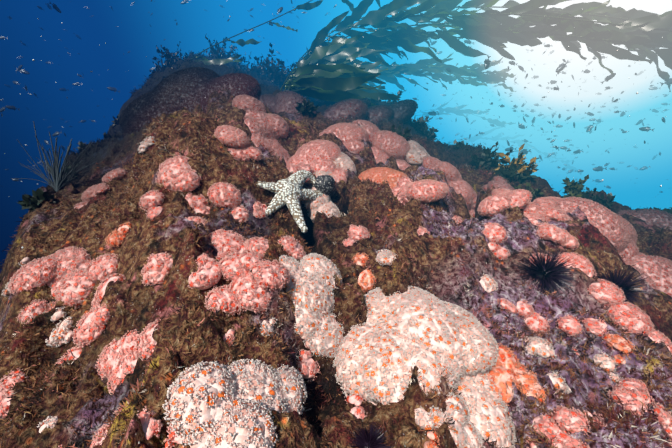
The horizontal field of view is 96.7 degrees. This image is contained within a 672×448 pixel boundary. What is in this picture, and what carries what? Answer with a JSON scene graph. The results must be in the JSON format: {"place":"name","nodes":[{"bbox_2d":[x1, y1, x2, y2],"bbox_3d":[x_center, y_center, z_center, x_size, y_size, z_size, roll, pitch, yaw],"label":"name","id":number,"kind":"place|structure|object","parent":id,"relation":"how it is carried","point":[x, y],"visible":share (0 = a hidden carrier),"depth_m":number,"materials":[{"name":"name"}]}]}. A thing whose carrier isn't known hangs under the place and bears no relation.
{"place":"outdoors","nodes":[
{"label":"outdoors","id":0,"kind":"place"},
{"bbox_2d":[4,9,665,434],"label":"marine snow","id":1,"kind":"structure","parent":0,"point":[462,249],"depth_m":0.64,"materials":[{"name":"white"}]},
{"bbox_2d":[0,53,671,447],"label":"reef rock","id":2,"kind":"object","parent":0,"point":[132,303],"visible":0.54,"depth_m":0.70,"materials":[{"name":"brown stone"}]},
{"bbox_2d":[11,121,102,191],"bbox_3d":[-1.105,-0.272,1.198,0.296,0.290,0.175,0,-6,-1],"label":"fan colony","id":3,"kind":"object","parent":2,"relation":"on","point":[57,185],"visible":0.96,"depth_m":1.19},
{"bbox_2d":[257,170,322,232],"bbox_3d":[-0.136,-0.079,0.967,0.158,0.235,0.233,-1,-6,13],"label":"sea star","id":4,"kind":"object","parent":2,"relation":"on","point":[289,190],"visible":0.88,"depth_m":0.90,"materials":[{"name":"white"}]},
{"bbox_2d":[314,175,335,195],"bbox_3d":[-0.039,-0.137,1.074,0.079,0.076,0.090,0,-6,-1],"label":"sea snail","id":5,"kind":"object","parent":2,"relation":"on","point":[325,184],"visible":0.92,"depth_m":1.04},
{"bbox_2d":[0,68,671,447],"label":"sea anemones","id":6,"kind":"object","parent":2,"relation":"on","point":[214,412],"visible":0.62,"depth_m":0.57,"materials":[{"name":"pink"}]},
{"bbox_2d":[0,67,671,447],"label":"anemone polyps","id":7,"kind":"object","parent":6,"relation":"on","point":[188,435],"visible":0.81,"depth_m":0.61,"materials":[{"name":"pink"}]},
{"bbox_2d":[0,50,671,447],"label":"algae turf","id":8,"kind":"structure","parent":2,"relation":"on","point":[610,416],"depth_m":0.56,"materials":[{"name":"brown plant"}]},
{"bbox_2d":[0,36,671,292],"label":"seaweed","id":9,"kind":"object","parent":2,"relation":"on","point":[513,170],"visible":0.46,"depth_m":1.81,"materials":[{"name":"green plant"}]},
{"bbox_2d":[347,420,391,447],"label":"sea urchin","id":10,"kind":"object","parent":2,"relation":"on","point":[363,439],"visible":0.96,"depth_m":0.38,"materials":[{"name":"purple"}]},
{"bbox_2d":[191,0,671,174],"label":"kelp","id":11,"kind":"object","parent":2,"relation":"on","point":[340,72],"visible":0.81,"depth_m":3.54},
{"bbox_2d":[510,242,582,294],"bbox_3d":[0.529,0.125,0.754,0.170,0.172,0.150,0,-6,-1],"label":"sea urchin","id":12,"kind":"object","parent":2,"relation":"on","point":[550,273],"visible":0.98,"depth_m":0.74,"materials":[{"name":"black"}]},
{"bbox_2d":[595,264,653,312],"bbox_3d":[0.727,0.162,0.765,0.153,0.152,0.138,3,-7,-29],"label":"sea urchin","id":13,"kind":"object","parent":2,"relation":"on","point":[625,285],"visible":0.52,"depth_m":0.75,"materials":[{"name":"black"}]},
{"bbox_2d":[0,0,671,215],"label":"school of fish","id":14,"kind":"object","parent":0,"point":[561,67],"visible":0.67,"depth_m":7.39,"materials":[{"name":"grey"}]},
{"bbox_2d":[0,0,671,272],"label":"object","id":15,"kind":"structure","parent":0,"point":[16,125],"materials":[{"name":"blue liquid"}]}
]}

